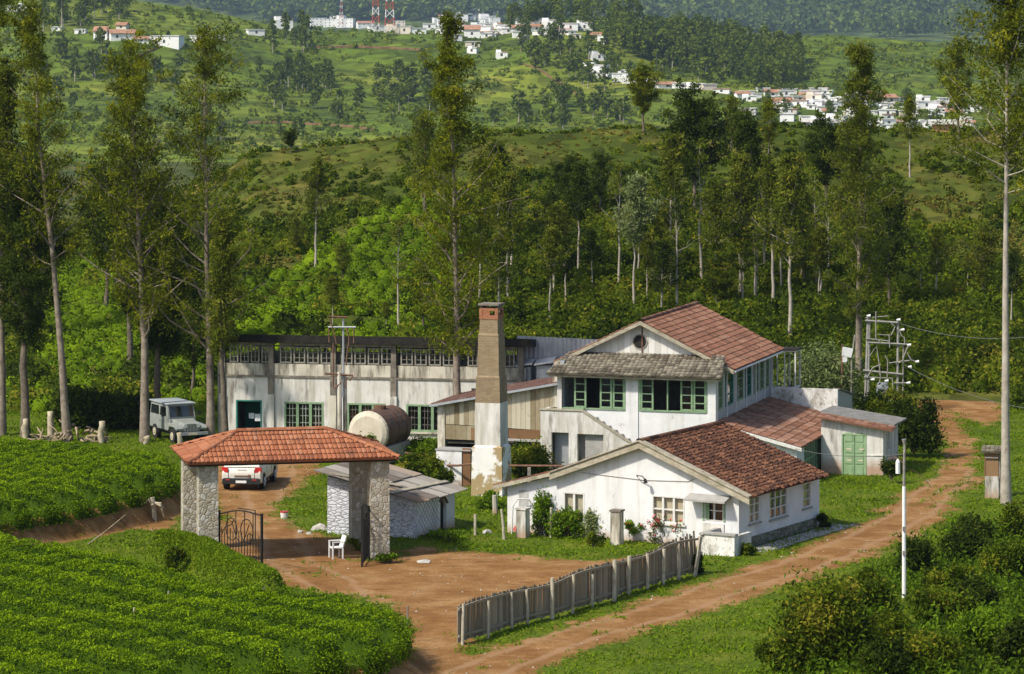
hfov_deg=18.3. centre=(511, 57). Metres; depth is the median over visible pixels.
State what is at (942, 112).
village house
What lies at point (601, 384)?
window
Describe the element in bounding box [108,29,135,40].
village house
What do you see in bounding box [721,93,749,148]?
hillside tree
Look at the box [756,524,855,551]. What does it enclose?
footpath
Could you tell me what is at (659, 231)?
grove tree
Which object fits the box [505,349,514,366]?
window
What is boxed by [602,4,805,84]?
dark wood
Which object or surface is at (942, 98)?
village house
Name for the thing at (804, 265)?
hillside tree
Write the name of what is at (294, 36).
distant tree
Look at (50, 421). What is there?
tree stump
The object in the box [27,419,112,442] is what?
root pile
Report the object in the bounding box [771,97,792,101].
village house
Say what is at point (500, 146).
grove tree
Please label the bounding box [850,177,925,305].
hillside tree
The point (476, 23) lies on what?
village house
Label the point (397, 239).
hillside tree
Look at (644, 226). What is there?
grove tree
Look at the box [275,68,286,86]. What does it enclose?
distant tree
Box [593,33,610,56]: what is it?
distant tree
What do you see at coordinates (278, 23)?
village house
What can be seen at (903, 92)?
distant tree
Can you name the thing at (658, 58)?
distant tree
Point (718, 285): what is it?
hillside tree
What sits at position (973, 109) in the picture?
village house
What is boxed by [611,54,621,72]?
distant tree
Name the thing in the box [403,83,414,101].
distant tree
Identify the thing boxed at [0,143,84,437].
tall tree
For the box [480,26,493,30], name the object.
village house
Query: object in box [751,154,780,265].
grove tree
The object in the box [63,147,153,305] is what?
hillside tree
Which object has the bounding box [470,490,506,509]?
shrub
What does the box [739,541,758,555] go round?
shrub
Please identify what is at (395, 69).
distant tree
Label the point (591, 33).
village house
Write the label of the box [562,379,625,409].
window frame
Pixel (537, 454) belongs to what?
shrub
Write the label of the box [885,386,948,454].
shrub
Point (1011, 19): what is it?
tall tree
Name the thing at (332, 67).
distant tree
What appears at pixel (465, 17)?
village house
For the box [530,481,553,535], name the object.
sapling
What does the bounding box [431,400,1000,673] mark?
dirt road
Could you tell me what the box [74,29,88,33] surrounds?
village house
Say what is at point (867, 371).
transformer frame
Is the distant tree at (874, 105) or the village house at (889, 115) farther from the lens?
the distant tree at (874, 105)
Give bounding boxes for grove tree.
[476,139,516,215]
[476,232,529,311]
[497,163,528,264]
[524,201,578,290]
[554,236,579,303]
[558,159,606,268]
[560,202,585,265]
[623,199,651,267]
[634,238,685,306]
[648,192,693,308]
[649,200,680,239]
[653,228,685,289]
[693,173,738,301]
[722,211,753,280]
[725,220,759,298]
[738,229,768,295]
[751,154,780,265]
[757,206,782,247]
[758,197,801,294]
[793,189,822,275]
[802,170,830,281]
[804,231,842,294]
[818,195,834,273]
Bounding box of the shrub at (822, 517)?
[816,511,832,527]
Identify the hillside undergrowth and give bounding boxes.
[5,117,1023,411]
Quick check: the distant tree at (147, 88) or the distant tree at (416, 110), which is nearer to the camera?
the distant tree at (416, 110)
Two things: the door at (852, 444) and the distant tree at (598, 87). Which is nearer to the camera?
the door at (852, 444)
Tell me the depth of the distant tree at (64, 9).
1405.64 m
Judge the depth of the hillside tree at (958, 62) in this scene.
247.54 m
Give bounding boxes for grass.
[0,399,1023,673]
[144,527,291,594]
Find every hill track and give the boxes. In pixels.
[248,121,372,129]
[317,45,419,50]
[524,63,575,93]
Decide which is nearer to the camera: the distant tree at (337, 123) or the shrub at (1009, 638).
the shrub at (1009, 638)
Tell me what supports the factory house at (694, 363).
on the ground at (454, 574)
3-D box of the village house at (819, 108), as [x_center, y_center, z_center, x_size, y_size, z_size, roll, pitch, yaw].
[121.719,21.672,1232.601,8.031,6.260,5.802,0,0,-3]
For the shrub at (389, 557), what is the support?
on the ground at (454, 574)
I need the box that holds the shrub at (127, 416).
[92,385,154,431]
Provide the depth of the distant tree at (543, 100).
1219.75 m
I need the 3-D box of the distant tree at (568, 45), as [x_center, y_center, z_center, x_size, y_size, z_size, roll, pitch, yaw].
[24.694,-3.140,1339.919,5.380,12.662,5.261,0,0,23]
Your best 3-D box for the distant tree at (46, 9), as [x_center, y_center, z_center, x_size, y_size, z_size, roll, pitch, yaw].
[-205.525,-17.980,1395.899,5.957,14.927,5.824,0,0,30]
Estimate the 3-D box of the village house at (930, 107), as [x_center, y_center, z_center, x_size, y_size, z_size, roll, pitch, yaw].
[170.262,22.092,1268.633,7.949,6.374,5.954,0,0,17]
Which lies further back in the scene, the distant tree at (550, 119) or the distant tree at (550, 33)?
the distant tree at (550, 33)
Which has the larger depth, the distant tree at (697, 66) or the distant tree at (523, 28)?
the distant tree at (523, 28)
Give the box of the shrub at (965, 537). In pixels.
[932,521,1000,562]
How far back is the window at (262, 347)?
159.57 m
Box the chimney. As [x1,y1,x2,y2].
[471,302,511,496]
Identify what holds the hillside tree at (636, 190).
on the hill at (356, 153)
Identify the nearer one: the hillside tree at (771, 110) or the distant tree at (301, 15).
the hillside tree at (771, 110)
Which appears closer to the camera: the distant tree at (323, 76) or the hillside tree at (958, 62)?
the hillside tree at (958, 62)
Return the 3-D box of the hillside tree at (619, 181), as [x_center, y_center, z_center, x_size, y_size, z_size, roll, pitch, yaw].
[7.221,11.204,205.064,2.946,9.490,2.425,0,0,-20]
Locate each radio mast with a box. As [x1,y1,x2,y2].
[339,0,343,27]
[372,0,379,31]
[384,0,394,31]
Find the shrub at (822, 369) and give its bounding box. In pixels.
[773,337,870,408]
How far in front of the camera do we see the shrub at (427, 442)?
152.93 m
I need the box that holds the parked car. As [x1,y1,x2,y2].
[222,464,277,488]
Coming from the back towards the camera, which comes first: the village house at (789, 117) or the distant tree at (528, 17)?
the distant tree at (528, 17)
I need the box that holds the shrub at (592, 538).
[584,530,608,546]
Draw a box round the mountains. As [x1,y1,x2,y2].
[132,0,1023,48]
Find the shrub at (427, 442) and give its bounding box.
[404,435,437,454]
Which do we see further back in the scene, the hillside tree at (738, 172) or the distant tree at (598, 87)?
the distant tree at (598, 87)
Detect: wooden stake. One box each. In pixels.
[474,514,476,534]
[492,495,497,514]
[500,509,505,539]
[549,507,551,537]
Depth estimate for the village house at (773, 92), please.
1264.11 m
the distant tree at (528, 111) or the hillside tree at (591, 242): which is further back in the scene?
the distant tree at (528, 111)
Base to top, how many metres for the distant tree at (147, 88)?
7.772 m
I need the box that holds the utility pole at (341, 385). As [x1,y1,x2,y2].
[325,316,355,431]
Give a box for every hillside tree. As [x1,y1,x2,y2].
[31,189,91,304]
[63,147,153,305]
[68,147,193,362]
[175,282,215,393]
[278,127,298,152]
[284,215,309,247]
[294,152,340,266]
[320,274,343,324]
[330,241,356,280]
[376,302,392,326]
[380,215,419,326]
[395,106,458,211]
[396,257,445,325]
[457,189,500,297]
[467,148,528,215]
[484,167,534,296]
[522,185,575,265]
[535,224,576,317]
[548,151,597,200]
[575,225,603,286]
[585,149,615,210]
[601,159,647,281]
[611,170,664,306]
[617,59,672,131]
[631,230,656,297]
[644,129,698,278]
[660,76,745,210]
[682,138,722,278]
[694,250,745,303]
[711,149,765,291]
[718,106,769,254]
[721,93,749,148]
[743,150,795,301]
[743,169,768,295]
[747,147,817,334]
[750,95,783,154]
[787,210,827,286]
[793,109,857,207]
[804,223,839,293]
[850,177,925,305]
[894,93,925,176]
[914,265,924,287]
[915,225,954,289]
[925,34,984,139]
[949,220,1002,290]
[960,251,978,284]
[996,247,1023,323]
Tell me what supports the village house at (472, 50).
on the hill at (351, 66)
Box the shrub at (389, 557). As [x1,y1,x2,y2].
[374,552,402,562]
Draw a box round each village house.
[50,26,64,30]
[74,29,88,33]
[92,26,109,39]
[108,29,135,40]
[115,22,129,28]
[133,36,149,43]
[149,35,184,49]
[245,29,264,35]
[274,16,293,30]
[310,18,326,25]
[323,19,335,26]
[336,15,355,27]
[356,21,374,28]
[367,25,384,30]
[385,24,414,33]
[393,20,404,25]
[411,28,425,33]
[422,23,435,29]
[432,17,439,24]
[454,34,462,40]
[455,12,467,21]
[463,25,480,37]
[465,41,480,46]
[467,46,479,53]
[468,13,478,19]
[471,8,498,15]
[471,22,484,25]
[477,19,486,22]
[479,14,495,21]
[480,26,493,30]
[480,33,491,37]
[488,17,500,22]
[496,50,508,58]
[497,24,507,28]
[501,28,514,34]
[511,31,520,37]
[530,24,542,29]
[531,30,546,34]
[542,18,553,26]
[563,23,577,30]
[566,30,576,34]
[577,20,591,30]
[583,62,608,71]
[589,32,601,38]
[589,51,606,60]
[590,72,612,78]
[597,35,608,43]
[611,73,627,81]
[622,74,634,83]
[655,81,674,88]
[671,82,685,88]
[686,82,705,88]
[700,84,716,89]
[713,88,730,93]
[733,91,750,97]
[742,94,756,101]
[751,93,762,97]
[763,89,780,96]
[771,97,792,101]
[777,90,794,95]
[779,113,794,121]
[780,107,792,112]
[782,88,797,93]
[790,96,803,99]
[790,100,808,107]
[791,108,798,113]
[798,115,812,122]
[799,90,820,92]
[800,118,838,125]
[806,92,823,98]
[806,99,823,107]
[806,104,815,109]
[815,106,836,111]
[820,90,834,94]
[824,93,831,99]
[826,113,847,121]
[829,97,845,100]
[870,110,878,114]
[877,104,889,108]
[878,94,897,103]
[878,109,896,116]
[878,118,895,126]
[878,124,890,128]
[880,102,893,108]
[882,114,894,117]
[915,101,935,108]
[916,95,930,100]
[918,119,926,126]
[928,105,947,110]
[928,111,946,116]
[928,119,956,131]
[931,102,947,105]
[936,97,948,101]
[956,120,972,127]
[969,105,980,111]
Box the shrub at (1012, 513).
[996,496,1023,540]
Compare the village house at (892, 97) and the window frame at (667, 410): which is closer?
the window frame at (667, 410)
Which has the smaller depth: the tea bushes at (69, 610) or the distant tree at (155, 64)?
the tea bushes at (69, 610)
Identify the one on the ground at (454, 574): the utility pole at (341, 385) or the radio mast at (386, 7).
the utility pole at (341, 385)
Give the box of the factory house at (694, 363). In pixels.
[539,301,906,475]
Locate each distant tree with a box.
[36,58,49,75]
[38,0,51,17]
[39,0,49,31]
[50,74,64,97]
[52,30,68,57]
[53,0,60,23]
[55,0,70,25]
[55,0,70,25]
[57,39,68,57]
[67,57,80,80]
[68,91,77,107]
[72,45,79,58]
[73,0,84,18]
[74,0,88,25]
[84,0,94,18]
[84,48,99,76]
[87,51,102,78]
[89,0,102,17]
[94,26,108,54]
[99,0,106,14]
[100,40,113,60]
[100,54,107,69]
[102,0,112,12]
[112,0,123,19]
[121,0,130,6]
[142,76,152,93]
[149,53,163,81]
[167,68,180,94]
[171,52,185,67]
[200,104,213,123]
[214,114,227,139]
[254,55,263,72]
[261,68,274,88]
[267,80,280,106]
[268,18,278,52]
[271,61,283,80]
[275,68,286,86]
[275,86,288,110]
[275,114,286,132]
[276,55,291,88]
[280,12,291,32]
[282,19,289,43]
[283,47,293,63]
[284,57,294,86]
[288,28,298,50]
[289,67,303,89]
[290,114,305,137]
[293,51,304,68]
[294,54,308,70]
[296,10,304,33]
[297,22,305,46]
[297,71,307,90]
[299,28,307,52]
[302,64,313,89]
[303,14,313,45]
[306,74,321,92]
[309,91,320,108]
[313,63,318,73]
[317,63,322,86]
[319,57,330,75]
[320,66,331,88]
[324,71,336,89]
[327,59,334,74]
[329,100,345,119]
[331,88,343,105]
[334,119,339,129]
[352,84,366,103]
[352,96,358,105]
[371,61,385,79]
[371,80,381,98]
[377,87,386,103]
[381,70,392,88]
[387,81,400,100]
[389,61,400,78]
[389,108,396,117]
[392,58,402,77]
[392,85,405,110]
[397,63,411,83]
[400,84,406,99]
[401,70,409,84]
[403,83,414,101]
[407,61,417,81]
[407,75,419,98]
[408,107,421,126]
[418,47,427,64]
[420,64,430,80]
[420,71,436,89]
[422,86,437,111]
[488,107,499,125]
[490,100,499,114]
[503,8,514,27]
[510,89,528,122]
[514,17,530,38]
[516,6,522,19]
[517,33,524,47]
[523,6,534,20]
[523,101,533,116]
[524,40,535,57]
[528,47,541,66]
[531,35,542,47]
[537,25,546,39]
[539,88,549,106]
[541,43,550,64]
[542,103,550,117]
[543,23,555,42]
[543,104,555,124]
[547,40,552,51]
[548,75,562,101]
[551,21,557,40]
[551,41,558,52]
[551,83,569,106]
[552,13,568,40]
[553,55,559,68]
[553,104,572,129]
[557,39,565,54]
[562,54,577,76]
[562,83,571,107]
[563,82,573,95]
[566,36,576,56]
[570,52,583,70]
[574,87,583,101]
[575,63,584,83]
[576,95,586,113]
[577,13,586,22]
[579,65,584,86]
[581,60,593,88]
[583,28,596,59]
[586,91,601,117]
[588,19,595,30]
[589,64,596,81]
[590,84,604,111]
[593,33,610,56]
[594,60,610,89]
[598,90,615,118]
[604,50,614,69]
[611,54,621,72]
[613,100,625,120]
[617,94,630,122]
[625,60,634,81]
[647,30,665,57]
[652,49,661,65]
[657,58,667,73]
[663,46,680,67]
[676,57,688,74]
[688,54,696,72]
[691,57,705,80]
[698,56,715,82]
[715,54,731,80]
[755,82,763,92]
[776,80,784,89]
[780,97,790,112]
[787,82,795,89]
[825,99,834,111]
[825,108,833,114]
[867,90,877,107]
[898,89,911,104]
[922,109,935,129]
[933,108,942,118]
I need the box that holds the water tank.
[349,405,410,462]
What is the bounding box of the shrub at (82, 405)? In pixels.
[38,384,121,428]
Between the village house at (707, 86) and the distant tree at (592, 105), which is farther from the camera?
the village house at (707, 86)
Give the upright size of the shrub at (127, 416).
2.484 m
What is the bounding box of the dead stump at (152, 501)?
[145,497,163,520]
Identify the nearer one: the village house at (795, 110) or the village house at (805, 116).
the village house at (805, 116)
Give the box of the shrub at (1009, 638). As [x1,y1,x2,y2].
[991,615,1023,668]
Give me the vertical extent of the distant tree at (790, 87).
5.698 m
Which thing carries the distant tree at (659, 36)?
on the hill at (351, 66)
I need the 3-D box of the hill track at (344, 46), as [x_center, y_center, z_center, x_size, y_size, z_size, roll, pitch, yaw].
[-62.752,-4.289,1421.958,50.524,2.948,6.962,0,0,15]
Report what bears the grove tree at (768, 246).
on the hill at (356, 153)
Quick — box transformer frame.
[863,311,918,400]
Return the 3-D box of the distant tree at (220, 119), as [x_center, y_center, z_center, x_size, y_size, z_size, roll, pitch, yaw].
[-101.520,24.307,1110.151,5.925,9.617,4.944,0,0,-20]
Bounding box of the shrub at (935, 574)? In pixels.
[916,559,980,589]
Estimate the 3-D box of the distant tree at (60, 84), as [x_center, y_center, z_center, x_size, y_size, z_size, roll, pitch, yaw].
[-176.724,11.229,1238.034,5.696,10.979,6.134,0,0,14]
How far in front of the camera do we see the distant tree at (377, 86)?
1279.41 m
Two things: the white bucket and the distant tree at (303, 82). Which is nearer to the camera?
the white bucket
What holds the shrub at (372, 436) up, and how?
on the ground at (454, 574)
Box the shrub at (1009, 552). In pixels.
[973,535,1023,579]
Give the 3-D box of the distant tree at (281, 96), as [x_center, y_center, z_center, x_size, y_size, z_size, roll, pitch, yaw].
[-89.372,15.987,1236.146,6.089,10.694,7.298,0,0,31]
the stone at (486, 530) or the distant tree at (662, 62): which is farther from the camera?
the distant tree at (662, 62)
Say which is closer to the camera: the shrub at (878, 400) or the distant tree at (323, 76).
the shrub at (878, 400)
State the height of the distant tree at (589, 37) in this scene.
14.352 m
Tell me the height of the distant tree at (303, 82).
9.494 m
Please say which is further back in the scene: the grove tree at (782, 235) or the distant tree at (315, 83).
the distant tree at (315, 83)
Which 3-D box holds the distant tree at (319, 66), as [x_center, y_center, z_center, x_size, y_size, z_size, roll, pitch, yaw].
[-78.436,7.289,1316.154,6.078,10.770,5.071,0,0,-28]
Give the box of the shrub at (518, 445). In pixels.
[511,437,527,451]
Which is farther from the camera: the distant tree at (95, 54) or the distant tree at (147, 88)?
the distant tree at (95, 54)
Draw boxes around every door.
[462,448,470,486]
[842,432,865,474]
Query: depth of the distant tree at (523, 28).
1425.13 m
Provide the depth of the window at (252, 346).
159.65 m
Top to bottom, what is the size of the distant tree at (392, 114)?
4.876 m
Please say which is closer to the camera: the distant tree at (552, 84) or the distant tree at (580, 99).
the distant tree at (580, 99)
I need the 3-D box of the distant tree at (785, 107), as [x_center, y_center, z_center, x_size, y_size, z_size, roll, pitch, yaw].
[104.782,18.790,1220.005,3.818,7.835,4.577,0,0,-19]
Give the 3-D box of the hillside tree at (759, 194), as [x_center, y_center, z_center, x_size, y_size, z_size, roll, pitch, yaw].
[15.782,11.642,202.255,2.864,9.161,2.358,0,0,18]
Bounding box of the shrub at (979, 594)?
[950,570,1002,613]
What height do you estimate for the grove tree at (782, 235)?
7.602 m
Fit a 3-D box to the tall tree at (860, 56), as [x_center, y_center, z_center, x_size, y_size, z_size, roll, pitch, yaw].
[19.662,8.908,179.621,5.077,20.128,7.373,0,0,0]
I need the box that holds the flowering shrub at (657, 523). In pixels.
[638,514,683,543]
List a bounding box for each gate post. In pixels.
[515,506,530,537]
[609,508,624,544]
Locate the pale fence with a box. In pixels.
[457,531,702,644]
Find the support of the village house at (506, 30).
on the hill at (351, 66)
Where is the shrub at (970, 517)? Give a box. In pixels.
[939,511,1000,537]
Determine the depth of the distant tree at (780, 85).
1271.29 m
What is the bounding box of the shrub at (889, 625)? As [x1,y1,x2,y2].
[852,599,917,644]
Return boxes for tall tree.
[0,0,82,253]
[0,0,103,442]
[0,56,59,435]
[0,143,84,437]
[55,26,208,442]
[110,16,288,435]
[114,194,211,398]
[196,206,254,431]
[397,4,528,394]
[817,38,903,374]
[925,0,1023,504]
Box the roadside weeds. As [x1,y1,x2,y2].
[726,503,1023,673]
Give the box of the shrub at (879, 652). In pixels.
[854,635,917,673]
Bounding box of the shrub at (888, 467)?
[879,455,902,480]
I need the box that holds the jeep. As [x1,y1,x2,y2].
[149,398,207,442]
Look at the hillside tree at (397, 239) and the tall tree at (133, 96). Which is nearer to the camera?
the tall tree at (133, 96)
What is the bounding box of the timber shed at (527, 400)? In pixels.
[429,377,562,452]
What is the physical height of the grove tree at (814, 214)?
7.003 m
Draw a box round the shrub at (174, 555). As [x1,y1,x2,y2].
[161,545,187,573]
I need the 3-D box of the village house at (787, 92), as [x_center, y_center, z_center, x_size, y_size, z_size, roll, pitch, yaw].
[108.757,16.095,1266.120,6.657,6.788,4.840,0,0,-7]
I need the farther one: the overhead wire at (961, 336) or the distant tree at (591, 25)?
the distant tree at (591, 25)
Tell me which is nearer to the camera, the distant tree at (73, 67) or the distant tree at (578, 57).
the distant tree at (73, 67)
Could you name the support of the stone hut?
on the ground at (454, 574)
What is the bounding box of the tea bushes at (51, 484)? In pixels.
[0,437,180,532]
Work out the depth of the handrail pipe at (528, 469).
138.95 m
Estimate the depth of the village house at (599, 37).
1410.37 m
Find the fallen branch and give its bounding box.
[87,515,124,544]
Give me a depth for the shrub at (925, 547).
118.30 m
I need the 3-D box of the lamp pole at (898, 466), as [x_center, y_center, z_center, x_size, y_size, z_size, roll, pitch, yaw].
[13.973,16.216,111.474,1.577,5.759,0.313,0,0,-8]
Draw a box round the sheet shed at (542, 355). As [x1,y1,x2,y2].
[515,336,597,385]
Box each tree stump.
[21,418,28,438]
[46,411,53,439]
[97,421,104,443]
[143,435,149,444]
[177,432,182,443]
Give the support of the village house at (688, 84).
on the hill at (351, 66)
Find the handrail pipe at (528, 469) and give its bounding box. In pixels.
[508,465,563,481]
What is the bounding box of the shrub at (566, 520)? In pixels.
[541,505,587,538]
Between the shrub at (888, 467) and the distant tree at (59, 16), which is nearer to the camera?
the shrub at (888, 467)
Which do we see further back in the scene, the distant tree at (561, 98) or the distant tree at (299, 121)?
the distant tree at (561, 98)
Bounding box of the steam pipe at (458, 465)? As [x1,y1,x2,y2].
[405,452,471,466]
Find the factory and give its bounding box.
[198,334,535,440]
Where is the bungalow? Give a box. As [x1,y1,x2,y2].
[492,420,828,546]
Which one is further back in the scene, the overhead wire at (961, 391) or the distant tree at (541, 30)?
the distant tree at (541, 30)
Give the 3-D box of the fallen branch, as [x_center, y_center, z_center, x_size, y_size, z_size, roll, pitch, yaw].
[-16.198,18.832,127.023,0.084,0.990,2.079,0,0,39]
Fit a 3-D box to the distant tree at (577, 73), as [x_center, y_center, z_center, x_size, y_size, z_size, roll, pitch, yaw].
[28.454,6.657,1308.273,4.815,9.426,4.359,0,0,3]
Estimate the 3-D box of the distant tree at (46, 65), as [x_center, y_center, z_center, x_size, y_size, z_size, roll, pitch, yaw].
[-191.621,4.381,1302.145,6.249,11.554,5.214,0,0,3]
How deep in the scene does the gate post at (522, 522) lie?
127.96 m
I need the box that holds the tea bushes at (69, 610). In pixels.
[0,532,419,673]
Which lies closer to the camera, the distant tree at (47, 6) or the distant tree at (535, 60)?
the distant tree at (535, 60)
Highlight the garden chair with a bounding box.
[328,534,346,558]
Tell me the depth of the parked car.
141.70 m
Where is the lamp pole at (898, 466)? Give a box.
[888,439,931,597]
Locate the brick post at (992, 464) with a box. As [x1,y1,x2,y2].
[981,445,1000,498]
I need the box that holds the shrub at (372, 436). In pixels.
[359,429,376,439]
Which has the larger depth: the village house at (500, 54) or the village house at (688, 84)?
the village house at (500, 54)
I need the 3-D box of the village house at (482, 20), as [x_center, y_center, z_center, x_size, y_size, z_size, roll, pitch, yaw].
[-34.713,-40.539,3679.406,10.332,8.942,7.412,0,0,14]
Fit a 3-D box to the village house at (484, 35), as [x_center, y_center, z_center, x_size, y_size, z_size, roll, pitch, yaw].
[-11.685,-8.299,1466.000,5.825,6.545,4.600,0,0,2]
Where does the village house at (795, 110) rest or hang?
on the hill at (351, 66)
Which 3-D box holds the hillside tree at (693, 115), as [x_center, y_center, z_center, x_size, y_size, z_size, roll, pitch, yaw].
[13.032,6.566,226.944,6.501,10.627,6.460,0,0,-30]
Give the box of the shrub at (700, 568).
[685,551,705,574]
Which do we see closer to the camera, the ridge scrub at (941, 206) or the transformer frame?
the transformer frame
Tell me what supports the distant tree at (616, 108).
on the hill at (351, 66)
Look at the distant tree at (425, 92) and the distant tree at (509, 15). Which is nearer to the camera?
the distant tree at (425, 92)
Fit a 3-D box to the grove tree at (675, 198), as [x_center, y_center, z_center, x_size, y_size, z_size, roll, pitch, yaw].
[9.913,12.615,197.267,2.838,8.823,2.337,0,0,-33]
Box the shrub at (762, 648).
[752,636,805,670]
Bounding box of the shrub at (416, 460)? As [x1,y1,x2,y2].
[394,442,450,475]
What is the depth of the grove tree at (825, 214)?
205.13 m
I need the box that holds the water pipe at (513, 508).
[511,498,534,533]
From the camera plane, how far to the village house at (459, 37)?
1446.31 m
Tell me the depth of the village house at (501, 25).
1479.70 m
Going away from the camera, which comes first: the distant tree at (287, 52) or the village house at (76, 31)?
the distant tree at (287, 52)
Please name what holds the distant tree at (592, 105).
on the hill at (351, 66)
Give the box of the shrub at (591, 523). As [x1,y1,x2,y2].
[579,495,605,536]
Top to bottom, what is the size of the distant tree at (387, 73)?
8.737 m
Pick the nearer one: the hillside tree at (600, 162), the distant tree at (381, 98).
the hillside tree at (600, 162)
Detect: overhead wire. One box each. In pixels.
[795,448,902,456]
[899,323,1023,338]
[905,365,1023,407]
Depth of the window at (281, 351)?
159.37 m
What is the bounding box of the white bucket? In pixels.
[280,511,288,518]
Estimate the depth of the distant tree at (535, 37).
1358.05 m
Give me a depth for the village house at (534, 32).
1446.37 m
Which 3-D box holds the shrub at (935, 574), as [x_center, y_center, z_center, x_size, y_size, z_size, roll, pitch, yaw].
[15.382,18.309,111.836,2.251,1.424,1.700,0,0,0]
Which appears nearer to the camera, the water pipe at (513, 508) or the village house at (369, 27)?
the water pipe at (513, 508)
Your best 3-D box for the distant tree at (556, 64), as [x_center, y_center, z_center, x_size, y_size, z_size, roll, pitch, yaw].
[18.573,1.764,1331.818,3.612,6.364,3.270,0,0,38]
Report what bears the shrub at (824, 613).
on the ground at (454, 574)
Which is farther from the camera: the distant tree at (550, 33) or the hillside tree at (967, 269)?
the distant tree at (550, 33)
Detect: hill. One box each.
[0,0,1023,161]
[34,127,1023,401]
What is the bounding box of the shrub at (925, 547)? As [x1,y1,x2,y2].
[893,531,938,577]
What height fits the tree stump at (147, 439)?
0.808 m
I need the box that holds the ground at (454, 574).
[0,402,1023,673]
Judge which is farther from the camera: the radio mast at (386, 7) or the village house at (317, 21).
the village house at (317, 21)
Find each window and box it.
[230,345,238,361]
[236,400,261,427]
[240,345,248,361]
[251,345,259,362]
[261,346,267,362]
[280,346,291,362]
[284,402,322,426]
[293,347,305,362]
[307,347,318,363]
[321,346,330,363]
[341,346,352,363]
[347,403,385,431]
[354,347,365,363]
[368,348,379,364]
[381,348,390,364]
[401,348,412,364]
[406,404,437,433]
[415,349,426,365]
[429,349,440,365]
[443,349,452,365]
[468,349,477,365]
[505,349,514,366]
[519,490,527,506]
[563,491,584,522]
[574,377,586,407]
[600,378,611,408]
[613,379,623,408]
[641,379,653,409]
[650,495,685,526]
[680,381,692,410]
[693,381,705,411]
[703,502,724,521]
[718,380,722,409]
[725,372,733,406]
[737,369,743,401]
[745,364,751,397]
[749,496,759,523]
[754,363,758,393]
[760,359,763,390]
[766,359,768,387]
[769,488,786,519]
[803,482,810,507]
[804,438,819,468]
[888,431,889,450]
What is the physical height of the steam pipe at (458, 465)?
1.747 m
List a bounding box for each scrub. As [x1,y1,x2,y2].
[0,0,1023,157]
[244,126,1023,272]
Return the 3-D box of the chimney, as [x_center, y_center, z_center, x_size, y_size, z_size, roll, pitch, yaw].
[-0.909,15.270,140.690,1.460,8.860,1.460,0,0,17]
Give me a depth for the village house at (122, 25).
1398.30 m
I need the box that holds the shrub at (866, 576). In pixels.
[838,559,899,611]
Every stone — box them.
[311,523,326,530]
[417,559,430,562]
[482,529,492,533]
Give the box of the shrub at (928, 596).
[902,580,972,625]
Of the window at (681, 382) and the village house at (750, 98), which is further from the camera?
the village house at (750, 98)
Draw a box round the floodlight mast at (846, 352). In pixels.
[841,335,855,391]
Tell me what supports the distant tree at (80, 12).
on the hill at (351, 66)
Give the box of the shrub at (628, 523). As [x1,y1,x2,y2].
[624,519,645,534]
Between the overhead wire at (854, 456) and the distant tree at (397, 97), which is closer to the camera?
the overhead wire at (854, 456)
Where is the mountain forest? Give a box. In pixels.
[160,0,1023,37]
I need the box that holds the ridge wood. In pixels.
[496,0,655,21]
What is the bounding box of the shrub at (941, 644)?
[901,627,975,673]
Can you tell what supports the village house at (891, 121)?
on the hill at (351, 66)
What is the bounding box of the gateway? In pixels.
[169,426,400,566]
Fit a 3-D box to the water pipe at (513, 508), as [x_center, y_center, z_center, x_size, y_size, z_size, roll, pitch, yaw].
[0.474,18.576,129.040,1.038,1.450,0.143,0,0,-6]
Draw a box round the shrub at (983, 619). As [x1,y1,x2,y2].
[945,598,1023,652]
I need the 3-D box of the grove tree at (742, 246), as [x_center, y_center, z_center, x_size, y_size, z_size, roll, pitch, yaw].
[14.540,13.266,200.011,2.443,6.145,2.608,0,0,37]
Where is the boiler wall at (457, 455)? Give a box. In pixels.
[435,446,471,486]
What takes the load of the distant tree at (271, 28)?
on the hill at (351, 66)
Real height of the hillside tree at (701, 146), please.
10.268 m
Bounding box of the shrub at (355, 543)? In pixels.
[347,538,360,550]
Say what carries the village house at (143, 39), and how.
on the hill at (351, 66)
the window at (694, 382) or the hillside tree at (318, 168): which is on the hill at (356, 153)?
the hillside tree at (318, 168)
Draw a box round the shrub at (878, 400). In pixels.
[852,383,920,414]
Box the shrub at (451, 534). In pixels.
[428,528,466,539]
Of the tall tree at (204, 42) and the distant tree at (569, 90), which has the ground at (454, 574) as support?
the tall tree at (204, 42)
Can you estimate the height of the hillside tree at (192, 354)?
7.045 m
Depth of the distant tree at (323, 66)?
1313.20 m
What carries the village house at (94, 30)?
on the hill at (351, 66)
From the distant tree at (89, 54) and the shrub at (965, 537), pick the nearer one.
the shrub at (965, 537)
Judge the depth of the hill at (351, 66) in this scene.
1328.50 m
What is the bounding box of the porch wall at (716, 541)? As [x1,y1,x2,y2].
[699,528,750,556]
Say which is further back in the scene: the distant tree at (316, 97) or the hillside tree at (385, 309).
the distant tree at (316, 97)
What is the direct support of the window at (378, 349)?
in the factory
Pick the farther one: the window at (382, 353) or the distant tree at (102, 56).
the distant tree at (102, 56)
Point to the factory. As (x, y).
(271, 386)
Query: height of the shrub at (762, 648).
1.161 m
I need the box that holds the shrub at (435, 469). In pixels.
[422,454,455,482]
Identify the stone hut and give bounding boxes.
[313,462,467,538]
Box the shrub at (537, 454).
[511,435,563,484]
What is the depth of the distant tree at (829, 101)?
1223.72 m
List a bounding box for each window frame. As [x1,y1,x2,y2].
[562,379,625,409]
[639,379,706,412]
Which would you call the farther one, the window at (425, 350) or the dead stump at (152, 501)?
the window at (425, 350)
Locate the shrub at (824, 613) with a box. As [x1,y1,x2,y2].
[752,565,895,671]

